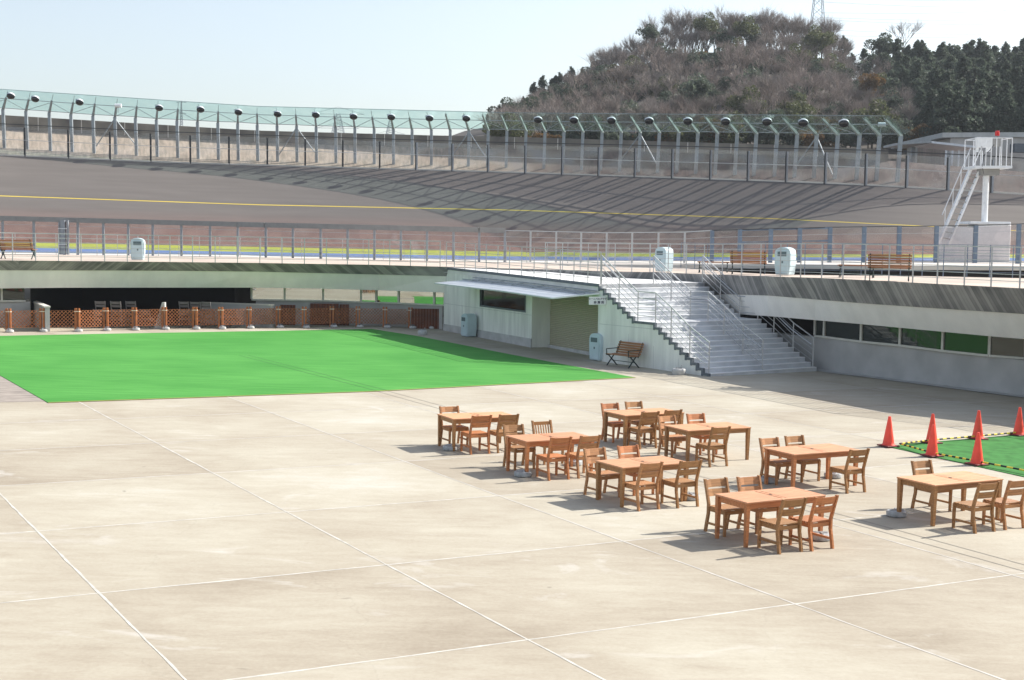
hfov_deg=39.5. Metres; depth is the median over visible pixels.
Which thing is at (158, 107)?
floodlight
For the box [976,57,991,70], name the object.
conifer
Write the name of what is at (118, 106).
loudspeaker
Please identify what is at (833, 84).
bare tree
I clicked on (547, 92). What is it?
evergreen tree
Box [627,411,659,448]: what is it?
wooden chair
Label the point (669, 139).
evergreen tree
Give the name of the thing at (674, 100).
evergreen tree
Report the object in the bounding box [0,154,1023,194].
track kerb
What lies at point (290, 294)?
window
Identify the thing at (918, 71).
conifer
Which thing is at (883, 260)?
bench
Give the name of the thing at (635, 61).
bare tree
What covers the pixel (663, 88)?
evergreen tree
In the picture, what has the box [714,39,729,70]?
bare tree
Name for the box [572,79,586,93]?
evergreen tree
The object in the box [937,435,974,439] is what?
barrier bar
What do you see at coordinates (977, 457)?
traffic cone
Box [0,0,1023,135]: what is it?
sky
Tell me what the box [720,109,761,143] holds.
bare tree
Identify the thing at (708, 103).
bare tree
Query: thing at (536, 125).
evergreen tree
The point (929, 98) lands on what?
conifer
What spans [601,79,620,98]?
bare tree
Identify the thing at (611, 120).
floodlight
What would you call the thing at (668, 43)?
bare tree
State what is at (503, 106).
bare tree
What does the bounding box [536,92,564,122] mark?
bare tree
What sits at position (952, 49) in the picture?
conifer
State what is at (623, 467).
wooden table
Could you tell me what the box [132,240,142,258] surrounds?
door
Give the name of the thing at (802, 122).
floodlight
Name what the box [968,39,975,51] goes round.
conifer
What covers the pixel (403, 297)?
window
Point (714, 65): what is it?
bare tree
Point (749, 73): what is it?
evergreen tree
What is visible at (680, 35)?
bare tree
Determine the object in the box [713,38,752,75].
bare tree
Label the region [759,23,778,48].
bare tree
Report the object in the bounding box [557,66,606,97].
bare tree
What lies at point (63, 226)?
fence gate
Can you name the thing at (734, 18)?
bare tree
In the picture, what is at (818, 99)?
evergreen tree
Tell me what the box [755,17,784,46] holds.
bare tree
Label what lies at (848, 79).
bare tree
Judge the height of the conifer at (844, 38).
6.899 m
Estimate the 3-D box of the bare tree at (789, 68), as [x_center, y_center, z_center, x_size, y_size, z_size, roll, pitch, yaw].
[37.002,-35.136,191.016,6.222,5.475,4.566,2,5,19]
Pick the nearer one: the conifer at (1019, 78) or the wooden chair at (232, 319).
the wooden chair at (232, 319)
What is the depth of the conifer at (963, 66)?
179.35 m
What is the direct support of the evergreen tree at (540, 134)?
on the hill
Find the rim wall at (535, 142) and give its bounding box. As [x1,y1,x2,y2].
[0,115,887,160]
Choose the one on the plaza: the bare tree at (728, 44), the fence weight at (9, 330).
the fence weight at (9, 330)
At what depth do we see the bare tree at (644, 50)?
209.28 m
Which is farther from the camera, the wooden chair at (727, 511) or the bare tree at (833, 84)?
the bare tree at (833, 84)
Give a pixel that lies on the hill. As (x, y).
(892, 156)
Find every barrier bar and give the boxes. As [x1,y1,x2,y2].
[899,443,925,451]
[902,440,928,443]
[936,453,970,460]
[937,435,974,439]
[981,461,1023,470]
[983,432,1015,435]
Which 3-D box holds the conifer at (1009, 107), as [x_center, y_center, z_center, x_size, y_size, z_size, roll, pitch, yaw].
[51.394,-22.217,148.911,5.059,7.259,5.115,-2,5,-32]
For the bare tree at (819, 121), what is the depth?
154.88 m
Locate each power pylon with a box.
[176,101,186,125]
[318,107,363,132]
[377,120,402,133]
[810,0,824,28]
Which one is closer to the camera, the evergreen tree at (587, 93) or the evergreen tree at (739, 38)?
the evergreen tree at (587, 93)
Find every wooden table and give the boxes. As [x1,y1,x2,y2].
[437,411,515,450]
[506,432,593,471]
[595,456,688,507]
[603,408,683,445]
[664,422,750,460]
[715,487,825,547]
[764,443,858,486]
[897,471,1003,526]
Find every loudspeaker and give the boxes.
[114,104,121,109]
[878,122,885,131]
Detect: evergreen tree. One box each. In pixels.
[482,113,533,136]
[486,96,516,115]
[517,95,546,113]
[526,81,538,97]
[529,116,556,137]
[532,94,569,113]
[532,132,550,137]
[535,132,561,137]
[536,91,550,122]
[537,74,546,91]
[541,122,566,136]
[542,83,558,94]
[547,78,555,91]
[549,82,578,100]
[552,75,558,87]
[555,72,563,85]
[557,129,575,138]
[564,66,575,83]
[567,131,585,138]
[568,114,613,138]
[571,67,593,83]
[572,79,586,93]
[575,92,600,106]
[577,79,602,98]
[588,64,612,83]
[590,87,607,100]
[596,122,616,139]
[600,77,622,95]
[604,124,631,139]
[605,69,626,92]
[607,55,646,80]
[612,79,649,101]
[618,99,658,126]
[629,125,663,140]
[635,24,659,49]
[642,76,676,97]
[644,42,676,70]
[654,133,675,141]
[655,117,695,141]
[656,90,675,123]
[658,89,692,123]
[676,54,713,78]
[676,123,703,141]
[677,72,712,105]
[684,116,730,142]
[686,99,716,121]
[691,12,719,34]
[691,48,719,70]
[699,119,743,142]
[701,47,730,72]
[707,83,723,111]
[709,28,735,46]
[716,76,741,100]
[718,110,751,142]
[720,87,736,98]
[721,37,749,67]
[722,85,770,118]
[730,15,760,44]
[733,65,763,86]
[739,116,761,143]
[743,59,763,74]
[744,29,765,48]
[752,114,789,144]
[761,108,807,144]
[766,56,789,82]
[768,84,806,107]
[772,101,813,131]
[774,127,803,145]
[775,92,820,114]
[786,43,816,66]
[789,105,826,132]
[792,128,819,145]
[799,24,837,57]
[799,40,820,57]
[801,77,821,95]
[805,130,834,146]
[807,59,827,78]
[809,87,832,108]
[814,116,842,146]
[815,53,846,73]
[819,101,847,120]
[821,123,846,147]
[831,63,853,91]
[836,81,868,114]
[840,127,862,147]
[845,98,901,148]
[852,115,888,148]
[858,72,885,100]
[862,121,895,148]
[864,72,893,96]
[869,89,903,111]
[883,118,913,144]
[886,115,912,127]
[888,104,921,118]
[893,123,931,150]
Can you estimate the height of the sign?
0.290 m
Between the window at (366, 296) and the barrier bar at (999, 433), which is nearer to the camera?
the barrier bar at (999, 433)
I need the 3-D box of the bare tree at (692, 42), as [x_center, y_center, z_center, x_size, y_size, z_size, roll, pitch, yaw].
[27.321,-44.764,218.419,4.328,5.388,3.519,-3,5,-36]
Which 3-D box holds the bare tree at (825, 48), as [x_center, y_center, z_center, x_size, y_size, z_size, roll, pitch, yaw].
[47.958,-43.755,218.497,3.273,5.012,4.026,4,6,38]
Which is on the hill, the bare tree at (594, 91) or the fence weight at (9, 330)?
the bare tree at (594, 91)
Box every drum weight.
[418,328,426,334]
[672,365,685,374]
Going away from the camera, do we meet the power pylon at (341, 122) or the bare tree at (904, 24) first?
the bare tree at (904, 24)
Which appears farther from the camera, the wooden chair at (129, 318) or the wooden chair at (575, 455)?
the wooden chair at (129, 318)
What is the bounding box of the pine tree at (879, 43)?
[863,32,893,55]
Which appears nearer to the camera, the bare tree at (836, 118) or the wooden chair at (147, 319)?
the wooden chair at (147, 319)
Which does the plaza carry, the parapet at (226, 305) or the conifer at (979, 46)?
the parapet at (226, 305)
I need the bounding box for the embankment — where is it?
[0,130,1023,192]
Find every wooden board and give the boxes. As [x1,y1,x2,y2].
[280,305,294,324]
[310,303,338,325]
[340,304,348,325]
[411,308,438,328]
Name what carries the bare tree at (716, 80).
on the hill
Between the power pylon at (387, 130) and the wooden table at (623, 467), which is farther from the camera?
the power pylon at (387, 130)
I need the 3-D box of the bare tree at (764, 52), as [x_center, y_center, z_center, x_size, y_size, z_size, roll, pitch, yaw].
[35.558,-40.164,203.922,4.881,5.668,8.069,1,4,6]
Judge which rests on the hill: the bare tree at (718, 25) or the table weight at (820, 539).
the bare tree at (718, 25)
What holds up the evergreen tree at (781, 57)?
on the hill
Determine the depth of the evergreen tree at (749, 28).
216.21 m
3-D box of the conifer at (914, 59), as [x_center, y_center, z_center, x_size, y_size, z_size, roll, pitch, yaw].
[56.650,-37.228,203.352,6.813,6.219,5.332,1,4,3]
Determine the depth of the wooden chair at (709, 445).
29.86 m
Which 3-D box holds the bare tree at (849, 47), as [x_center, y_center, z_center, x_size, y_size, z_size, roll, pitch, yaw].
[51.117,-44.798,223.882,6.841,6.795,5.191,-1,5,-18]
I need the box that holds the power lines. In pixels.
[822,0,1023,37]
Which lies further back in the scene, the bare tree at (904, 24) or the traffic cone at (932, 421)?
the bare tree at (904, 24)
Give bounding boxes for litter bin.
[130,238,145,259]
[461,313,476,336]
[589,333,602,360]
[655,247,672,271]
[775,247,795,274]
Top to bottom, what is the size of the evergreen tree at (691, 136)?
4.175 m
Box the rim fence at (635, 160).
[0,123,1023,192]
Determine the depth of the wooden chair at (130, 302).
64.35 m
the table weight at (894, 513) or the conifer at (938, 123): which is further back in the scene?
the conifer at (938, 123)
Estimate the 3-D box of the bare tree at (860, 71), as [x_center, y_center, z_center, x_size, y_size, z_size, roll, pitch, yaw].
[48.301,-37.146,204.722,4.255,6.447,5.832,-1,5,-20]
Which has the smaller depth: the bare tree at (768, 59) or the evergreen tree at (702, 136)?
the evergreen tree at (702, 136)
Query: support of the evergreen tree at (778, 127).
on the hill
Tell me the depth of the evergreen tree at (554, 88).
210.77 m
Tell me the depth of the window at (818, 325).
52.59 m
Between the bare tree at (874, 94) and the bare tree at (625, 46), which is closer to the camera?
the bare tree at (874, 94)
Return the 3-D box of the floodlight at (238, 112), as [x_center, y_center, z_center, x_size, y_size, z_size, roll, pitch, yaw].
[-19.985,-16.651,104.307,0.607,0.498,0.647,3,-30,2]
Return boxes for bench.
[0,239,37,258]
[606,340,643,368]
[697,261,729,272]
[730,251,766,273]
[838,264,873,277]
[868,253,911,280]
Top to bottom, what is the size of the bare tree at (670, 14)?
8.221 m
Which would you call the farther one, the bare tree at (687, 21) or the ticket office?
the bare tree at (687, 21)
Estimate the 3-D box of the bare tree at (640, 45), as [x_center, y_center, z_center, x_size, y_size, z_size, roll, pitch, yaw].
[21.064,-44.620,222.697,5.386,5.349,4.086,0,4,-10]
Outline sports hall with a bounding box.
[891,132,1023,171]
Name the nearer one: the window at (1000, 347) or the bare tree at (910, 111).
the window at (1000, 347)
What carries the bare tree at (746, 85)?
on the hill
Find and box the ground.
[24,252,699,316]
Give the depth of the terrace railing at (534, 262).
59.69 m
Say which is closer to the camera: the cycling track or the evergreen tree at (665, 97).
the cycling track
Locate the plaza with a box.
[0,317,1023,679]
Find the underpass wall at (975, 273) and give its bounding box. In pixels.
[697,268,1023,317]
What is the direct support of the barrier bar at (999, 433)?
on the traffic cone at (1019, 428)
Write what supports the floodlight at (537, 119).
attached to the wire mesh safety fence at (815, 141)
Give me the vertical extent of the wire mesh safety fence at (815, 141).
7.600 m
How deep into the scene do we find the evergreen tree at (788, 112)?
154.31 m
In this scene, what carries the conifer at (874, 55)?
on the hill
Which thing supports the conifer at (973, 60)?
on the hill
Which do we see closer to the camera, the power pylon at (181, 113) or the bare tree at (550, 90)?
the bare tree at (550, 90)
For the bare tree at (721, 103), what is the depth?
169.36 m
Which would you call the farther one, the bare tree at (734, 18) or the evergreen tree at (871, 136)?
the bare tree at (734, 18)
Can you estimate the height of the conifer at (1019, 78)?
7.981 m
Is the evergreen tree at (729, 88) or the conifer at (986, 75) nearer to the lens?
the conifer at (986, 75)
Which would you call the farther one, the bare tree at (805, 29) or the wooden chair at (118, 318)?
the bare tree at (805, 29)
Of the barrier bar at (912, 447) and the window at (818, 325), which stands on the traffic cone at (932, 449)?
the barrier bar at (912, 447)
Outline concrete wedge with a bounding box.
[154,302,165,328]
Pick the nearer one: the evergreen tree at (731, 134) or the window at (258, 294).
the window at (258, 294)
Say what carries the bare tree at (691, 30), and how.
on the hill
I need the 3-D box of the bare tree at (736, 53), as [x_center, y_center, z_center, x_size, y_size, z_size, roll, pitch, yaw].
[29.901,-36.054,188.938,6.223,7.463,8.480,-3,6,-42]
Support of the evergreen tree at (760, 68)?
on the hill
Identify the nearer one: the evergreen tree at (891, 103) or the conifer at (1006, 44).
the evergreen tree at (891, 103)
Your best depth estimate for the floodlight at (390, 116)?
103.02 m
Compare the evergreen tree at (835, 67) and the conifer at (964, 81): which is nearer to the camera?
the conifer at (964, 81)
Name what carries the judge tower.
on the apron
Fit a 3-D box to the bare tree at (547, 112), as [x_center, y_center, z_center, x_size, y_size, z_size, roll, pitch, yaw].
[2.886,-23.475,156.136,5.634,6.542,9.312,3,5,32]
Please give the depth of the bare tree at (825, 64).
196.39 m
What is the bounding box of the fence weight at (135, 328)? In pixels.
[132,326,139,330]
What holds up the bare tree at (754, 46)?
on the hill
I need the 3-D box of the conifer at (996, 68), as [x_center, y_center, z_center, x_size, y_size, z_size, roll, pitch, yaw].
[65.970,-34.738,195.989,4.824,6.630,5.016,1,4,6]
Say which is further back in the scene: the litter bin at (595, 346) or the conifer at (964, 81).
the conifer at (964, 81)
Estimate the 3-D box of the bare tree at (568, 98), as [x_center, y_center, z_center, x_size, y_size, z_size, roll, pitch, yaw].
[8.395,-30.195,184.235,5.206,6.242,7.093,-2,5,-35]
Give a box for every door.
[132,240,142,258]
[461,316,465,335]
[590,336,598,359]
[655,250,663,270]
[776,250,787,273]
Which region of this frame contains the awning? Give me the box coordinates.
[434,277,598,298]
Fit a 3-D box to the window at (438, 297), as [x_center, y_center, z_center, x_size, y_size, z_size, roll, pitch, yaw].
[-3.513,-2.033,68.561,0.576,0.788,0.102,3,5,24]
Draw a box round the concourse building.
[0,260,1023,394]
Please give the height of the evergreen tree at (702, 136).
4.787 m
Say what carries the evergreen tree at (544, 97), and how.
on the hill
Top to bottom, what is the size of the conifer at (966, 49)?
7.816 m
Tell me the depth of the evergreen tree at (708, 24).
217.85 m
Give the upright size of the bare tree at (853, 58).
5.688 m
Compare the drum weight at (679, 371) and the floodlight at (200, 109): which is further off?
the floodlight at (200, 109)
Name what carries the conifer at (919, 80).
on the hill
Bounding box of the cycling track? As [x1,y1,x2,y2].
[0,155,1023,260]
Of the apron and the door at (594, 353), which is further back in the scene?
the apron
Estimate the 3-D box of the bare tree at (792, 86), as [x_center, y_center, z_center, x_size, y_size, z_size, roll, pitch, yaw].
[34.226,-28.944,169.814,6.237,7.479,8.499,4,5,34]
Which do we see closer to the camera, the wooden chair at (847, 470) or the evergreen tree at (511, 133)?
the wooden chair at (847, 470)
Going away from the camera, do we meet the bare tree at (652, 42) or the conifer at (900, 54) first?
the conifer at (900, 54)
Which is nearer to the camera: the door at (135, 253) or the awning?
the awning
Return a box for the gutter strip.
[816,368,1023,396]
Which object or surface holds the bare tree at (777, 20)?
on the hill
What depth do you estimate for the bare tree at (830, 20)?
224.36 m
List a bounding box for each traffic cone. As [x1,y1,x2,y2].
[877,416,899,447]
[920,425,943,456]
[922,414,942,443]
[964,432,989,465]
[968,410,988,439]
[1008,407,1023,435]
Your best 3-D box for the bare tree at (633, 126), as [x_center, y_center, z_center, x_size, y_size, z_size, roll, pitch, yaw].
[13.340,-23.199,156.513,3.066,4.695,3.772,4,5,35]
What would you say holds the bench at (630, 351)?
on the plaza
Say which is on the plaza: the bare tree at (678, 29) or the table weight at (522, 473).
the table weight at (522, 473)
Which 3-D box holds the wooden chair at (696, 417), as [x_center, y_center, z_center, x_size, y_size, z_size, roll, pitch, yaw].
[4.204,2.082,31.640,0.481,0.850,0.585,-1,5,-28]
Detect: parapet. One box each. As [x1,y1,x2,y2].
[27,299,50,331]
[200,302,273,327]
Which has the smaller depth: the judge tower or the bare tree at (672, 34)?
the judge tower
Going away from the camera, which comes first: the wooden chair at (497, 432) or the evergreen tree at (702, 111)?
the wooden chair at (497, 432)
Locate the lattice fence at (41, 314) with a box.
[0,306,442,329]
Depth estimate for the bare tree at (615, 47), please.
226.03 m
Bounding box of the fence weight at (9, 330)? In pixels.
[5,328,13,332]
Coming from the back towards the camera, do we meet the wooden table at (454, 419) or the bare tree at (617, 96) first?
the bare tree at (617, 96)
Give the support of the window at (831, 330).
in the concourse building
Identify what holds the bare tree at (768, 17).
on the hill
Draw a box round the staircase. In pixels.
[598,283,816,376]
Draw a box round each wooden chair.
[93,309,108,327]
[95,301,108,319]
[110,301,123,319]
[112,309,126,327]
[123,309,138,327]
[125,301,138,317]
[140,310,154,327]
[178,301,189,317]
[179,310,191,327]
[190,302,200,317]
[190,310,202,327]
[200,302,214,320]
[203,309,215,327]
[220,310,229,327]
[226,310,239,327]
[439,406,468,444]
[460,415,491,454]
[489,414,518,452]
[502,424,535,469]
[531,420,563,464]
[536,436,571,480]
[564,434,600,478]
[583,447,619,498]
[601,402,630,442]
[617,444,654,495]
[624,461,663,510]
[625,401,653,440]
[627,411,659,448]
[650,409,682,446]
[657,415,685,457]
[660,459,702,507]
[686,413,717,454]
[695,426,730,466]
[703,477,743,536]
[736,475,779,533]
[757,497,807,554]
[759,437,790,484]
[784,435,820,482]
[788,495,838,551]
[829,448,869,493]
[911,459,952,512]
[952,481,1000,533]
[982,480,1023,529]
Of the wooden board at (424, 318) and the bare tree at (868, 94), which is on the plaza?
the wooden board at (424, 318)
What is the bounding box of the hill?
[452,49,906,161]
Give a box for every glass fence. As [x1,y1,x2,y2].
[0,216,505,261]
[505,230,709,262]
[709,223,1023,263]
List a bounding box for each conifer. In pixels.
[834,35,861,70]
[847,52,857,77]
[852,48,869,79]
[857,52,895,73]
[873,46,890,74]
[882,68,911,90]
[883,60,893,78]
[886,57,934,73]
[886,64,905,89]
[889,37,904,59]
[892,61,899,69]
[894,50,903,62]
[896,76,910,96]
[899,55,913,74]
[903,44,911,54]
[904,58,927,100]
[905,80,920,108]
[908,49,919,67]
[909,88,926,112]
[912,39,919,50]
[913,77,936,88]
[913,85,930,108]
[914,88,940,123]
[916,39,930,68]
[917,81,963,135]
[918,117,961,137]
[922,49,937,67]
[924,63,944,92]
[931,59,957,69]
[932,44,959,67]
[934,41,949,61]
[937,69,955,88]
[943,54,957,69]
[944,89,975,132]
[950,94,983,131]
[951,50,960,60]
[952,52,977,88]
[952,81,968,98]
[958,77,972,94]
[959,43,976,58]
[962,106,1020,131]
[966,63,981,85]
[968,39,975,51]
[968,57,979,82]
[968,103,984,130]
[969,78,997,117]
[971,38,986,60]
[971,67,999,107]
[972,62,995,85]
[976,45,996,73]
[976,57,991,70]
[980,112,1007,131]
[985,72,1004,106]
[991,45,1002,63]
[992,63,999,72]
[996,46,1013,62]
[996,92,1023,131]
[997,60,1017,98]
[998,81,1019,106]
[998,89,1016,116]
[1000,41,1011,54]
[1001,52,1013,62]
[1011,66,1023,93]
[1013,37,1023,54]
[1013,99,1023,131]
[1015,90,1023,106]
[1015,120,1023,131]
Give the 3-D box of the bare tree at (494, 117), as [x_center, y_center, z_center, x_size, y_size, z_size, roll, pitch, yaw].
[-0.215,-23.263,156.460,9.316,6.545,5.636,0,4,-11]
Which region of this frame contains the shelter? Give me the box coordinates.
[883,140,974,166]
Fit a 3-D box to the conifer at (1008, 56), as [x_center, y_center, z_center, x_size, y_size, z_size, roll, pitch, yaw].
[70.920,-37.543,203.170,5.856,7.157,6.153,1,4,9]
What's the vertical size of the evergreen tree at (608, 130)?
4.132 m
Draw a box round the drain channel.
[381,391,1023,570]
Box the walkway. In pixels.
[0,254,1023,287]
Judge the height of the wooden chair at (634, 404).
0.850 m
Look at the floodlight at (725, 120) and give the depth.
87.31 m
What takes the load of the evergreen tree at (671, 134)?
on the hill
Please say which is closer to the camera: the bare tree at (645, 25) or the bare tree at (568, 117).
the bare tree at (568, 117)
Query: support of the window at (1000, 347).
in the concourse building
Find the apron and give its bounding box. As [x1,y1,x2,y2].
[0,252,1023,270]
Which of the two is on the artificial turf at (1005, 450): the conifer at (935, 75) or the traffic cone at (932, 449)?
the traffic cone at (932, 449)
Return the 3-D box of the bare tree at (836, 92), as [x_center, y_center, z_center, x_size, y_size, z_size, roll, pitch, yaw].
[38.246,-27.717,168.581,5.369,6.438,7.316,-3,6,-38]
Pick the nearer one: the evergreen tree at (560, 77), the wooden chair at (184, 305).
the wooden chair at (184, 305)
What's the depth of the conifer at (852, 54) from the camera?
226.92 m
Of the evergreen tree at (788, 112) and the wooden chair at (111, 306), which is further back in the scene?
the evergreen tree at (788, 112)
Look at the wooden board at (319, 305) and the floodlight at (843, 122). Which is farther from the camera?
the floodlight at (843, 122)
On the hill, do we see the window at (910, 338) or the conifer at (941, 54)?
the conifer at (941, 54)
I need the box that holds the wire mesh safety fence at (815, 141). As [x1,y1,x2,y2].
[0,89,902,181]
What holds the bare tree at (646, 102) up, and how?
on the hill
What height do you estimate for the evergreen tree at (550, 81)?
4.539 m
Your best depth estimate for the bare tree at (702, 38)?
217.78 m
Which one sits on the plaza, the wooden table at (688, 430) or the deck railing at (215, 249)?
the wooden table at (688, 430)
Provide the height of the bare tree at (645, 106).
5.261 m
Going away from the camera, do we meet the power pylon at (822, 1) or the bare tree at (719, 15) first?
the bare tree at (719, 15)
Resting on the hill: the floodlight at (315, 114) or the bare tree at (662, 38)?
the bare tree at (662, 38)
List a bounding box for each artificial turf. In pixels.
[0,329,635,402]
[891,435,1023,476]
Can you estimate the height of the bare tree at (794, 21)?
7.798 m
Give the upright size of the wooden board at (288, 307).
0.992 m
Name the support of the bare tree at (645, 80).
on the hill
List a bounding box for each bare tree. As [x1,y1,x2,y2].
[473,102,546,131]
[490,101,521,136]
[494,104,513,116]
[512,102,569,132]
[518,95,573,125]
[528,86,546,99]
[536,84,554,95]
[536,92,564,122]
[544,100,585,129]
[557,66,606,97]
[561,70,573,81]
[563,84,589,124]
[563,95,597,126]
[563,103,599,123]
[567,89,608,112]
[577,84,605,114]
[578,67,592,84]
[579,53,614,69]
[580,95,627,125]
[591,60,629,98]
[592,108,618,126]
[593,45,619,61]
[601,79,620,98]
[602,60,640,83]
[603,45,625,66]
[605,62,657,81]
[605,96,628,127]
[606,92,625,126]
[607,42,628,51]
[613,47,637,64]
[613,76,648,121]
[614,110,635,130]
[618,97,666,130]
[619,36,639,49]
[619,91,633,103]
[622,30,645,52]
[625,51,647,84]
[625,57,650,89]
[626,111,642,133]
[630,43,669,66]
[631,69,660,99]
[632,38,655,59]
[635,79,663,99]
[637,11,672,39]
[637,97,658,129]
[639,49,687,81]
[639,96,657,128]
[640,43,662,52]
[642,36,661,65]
[646,67,666,98]
[649,22,670,62]
[649,99,673,127]
[650,48,685,61]
[652,92,691,123]
[656,71,692,95]
[657,34,687,60]
[658,23,684,50]
[659,13,688,49]
[659,101,698,140]
[661,12,689,46]
[662,59,709,85]
[663,5,706,50]
[664,63,717,102]
[664,85,683,95]
[667,35,677,55]
[667,39,689,60]
[668,24,690,58]
[668,31,687,48]
[668,43,698,83]
[669,89,698,126]
[670,11,697,32]
[682,33,698,51]
[682,98,704,121]
[683,28,700,52]
[684,5,712,51]
[684,17,697,51]
[684,93,715,117]
[686,58,722,78]
[687,93,740,118]
[691,14,720,50]
[693,28,713,49]
[693,29,715,50]
[699,105,740,121]
[702,15,728,45]
[703,72,722,88]
[704,67,730,88]
[706,4,744,30]
[706,56,720,81]
[712,91,724,118]
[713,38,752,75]
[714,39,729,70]
[717,46,740,69]
[718,11,740,28]
[719,44,758,89]
[720,19,736,31]
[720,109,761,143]
[721,85,755,124]
[722,22,742,41]
[723,77,756,94]
[724,69,744,88]
[727,9,752,27]
[728,35,777,69]
[730,69,771,91]
[731,75,789,116]
[733,46,786,75]
[738,94,773,117]
[739,71,781,109]
[741,72,778,99]
[744,5,782,25]
[745,4,777,49]
[747,44,777,75]
[749,59,769,76]
[755,11,782,48]
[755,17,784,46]
[755,29,783,64]
[756,32,802,55]
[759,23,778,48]
[759,86,800,115]
[762,85,789,104]
[765,59,789,79]
[768,12,802,33]
[771,10,796,47]
[771,43,790,58]
[772,21,787,36]
[772,60,805,77]
[774,31,800,49]
[776,69,822,103]
[778,9,806,34]
[778,17,813,38]
[779,69,810,84]
[780,40,817,50]
[780,52,814,82]
[786,14,818,38]
[793,65,833,99]
[799,97,816,113]
[809,52,837,91]
[809,88,839,107]
[812,112,825,129]
[813,16,840,59]
[813,99,838,114]
[815,19,848,44]
[816,17,843,60]
[816,64,855,87]
[818,82,857,129]
[818,108,870,147]
[821,40,830,57]
[821,48,840,59]
[821,71,860,100]
[822,46,862,63]
[826,37,856,59]
[830,93,861,117]
[833,94,877,123]
[834,35,854,54]
[835,84,874,111]
[838,75,855,84]
[842,80,880,108]
[845,60,863,79]
[845,97,887,113]
[849,94,899,109]
[852,58,866,84]
[856,88,881,110]
[866,109,906,148]
[869,54,882,73]
[874,58,908,77]
[884,14,926,51]
[886,83,916,107]
[886,99,918,126]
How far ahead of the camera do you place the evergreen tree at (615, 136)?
147.81 m
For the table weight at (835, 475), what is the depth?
28.68 m
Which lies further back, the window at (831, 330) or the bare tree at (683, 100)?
the bare tree at (683, 100)
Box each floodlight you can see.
[7,92,14,98]
[31,95,38,101]
[75,99,83,105]
[155,104,162,110]
[197,106,204,112]
[234,109,242,114]
[274,111,281,116]
[312,111,319,117]
[350,113,357,119]
[387,114,394,119]
[425,115,433,121]
[462,115,469,121]
[534,116,541,122]
[570,116,577,123]
[607,117,615,123]
[644,117,653,124]
[683,117,692,124]
[721,117,729,124]
[762,117,771,125]
[798,118,807,126]
[838,119,848,126]
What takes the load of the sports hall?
on the embankment
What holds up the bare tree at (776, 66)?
on the hill
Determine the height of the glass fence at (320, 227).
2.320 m
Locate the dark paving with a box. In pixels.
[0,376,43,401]
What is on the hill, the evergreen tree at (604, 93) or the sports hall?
the evergreen tree at (604, 93)
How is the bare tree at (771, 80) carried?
on the hill
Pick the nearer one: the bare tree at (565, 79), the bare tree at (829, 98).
the bare tree at (829, 98)
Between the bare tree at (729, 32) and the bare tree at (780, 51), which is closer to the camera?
the bare tree at (780, 51)
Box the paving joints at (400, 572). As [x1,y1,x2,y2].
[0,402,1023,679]
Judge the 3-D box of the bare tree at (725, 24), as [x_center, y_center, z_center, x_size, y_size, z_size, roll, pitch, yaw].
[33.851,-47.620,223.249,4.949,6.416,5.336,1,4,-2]
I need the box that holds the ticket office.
[443,267,703,354]
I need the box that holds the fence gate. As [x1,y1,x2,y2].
[58,220,69,253]
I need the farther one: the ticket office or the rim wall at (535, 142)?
the rim wall at (535, 142)
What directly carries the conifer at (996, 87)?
on the hill
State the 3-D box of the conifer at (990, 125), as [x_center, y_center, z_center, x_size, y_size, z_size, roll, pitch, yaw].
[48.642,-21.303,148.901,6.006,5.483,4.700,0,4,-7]
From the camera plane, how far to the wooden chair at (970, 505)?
23.79 m
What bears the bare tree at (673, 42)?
on the hill
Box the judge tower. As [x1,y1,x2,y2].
[939,131,1012,261]
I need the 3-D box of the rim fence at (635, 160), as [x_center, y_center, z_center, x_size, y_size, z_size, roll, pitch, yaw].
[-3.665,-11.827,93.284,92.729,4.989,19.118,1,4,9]
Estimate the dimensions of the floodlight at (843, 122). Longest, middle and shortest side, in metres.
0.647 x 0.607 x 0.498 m
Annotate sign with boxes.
[589,297,606,304]
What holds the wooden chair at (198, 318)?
on the plaza
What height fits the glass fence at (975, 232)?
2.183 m
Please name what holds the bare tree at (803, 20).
on the hill
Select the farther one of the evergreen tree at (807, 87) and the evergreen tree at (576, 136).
the evergreen tree at (807, 87)
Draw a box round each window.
[0,288,25,301]
[250,288,284,300]
[284,288,322,301]
[322,289,360,302]
[360,290,375,302]
[375,290,397,303]
[397,291,433,305]
[433,292,443,305]
[480,289,525,312]
[813,320,822,337]
[823,321,859,341]
[859,324,898,345]
[898,328,941,351]
[941,332,988,356]
[987,336,1023,358]
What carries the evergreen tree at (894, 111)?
on the hill
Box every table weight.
[443,443,458,450]
[514,469,531,477]
[569,459,581,465]
[687,491,699,500]
[761,476,774,483]
[813,531,829,541]
[824,472,841,478]
[886,508,906,517]
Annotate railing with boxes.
[0,232,440,265]
[4,232,670,262]
[446,242,601,283]
[545,242,1023,287]
[601,255,711,372]
[651,255,763,369]
[680,242,1023,277]
[701,255,813,366]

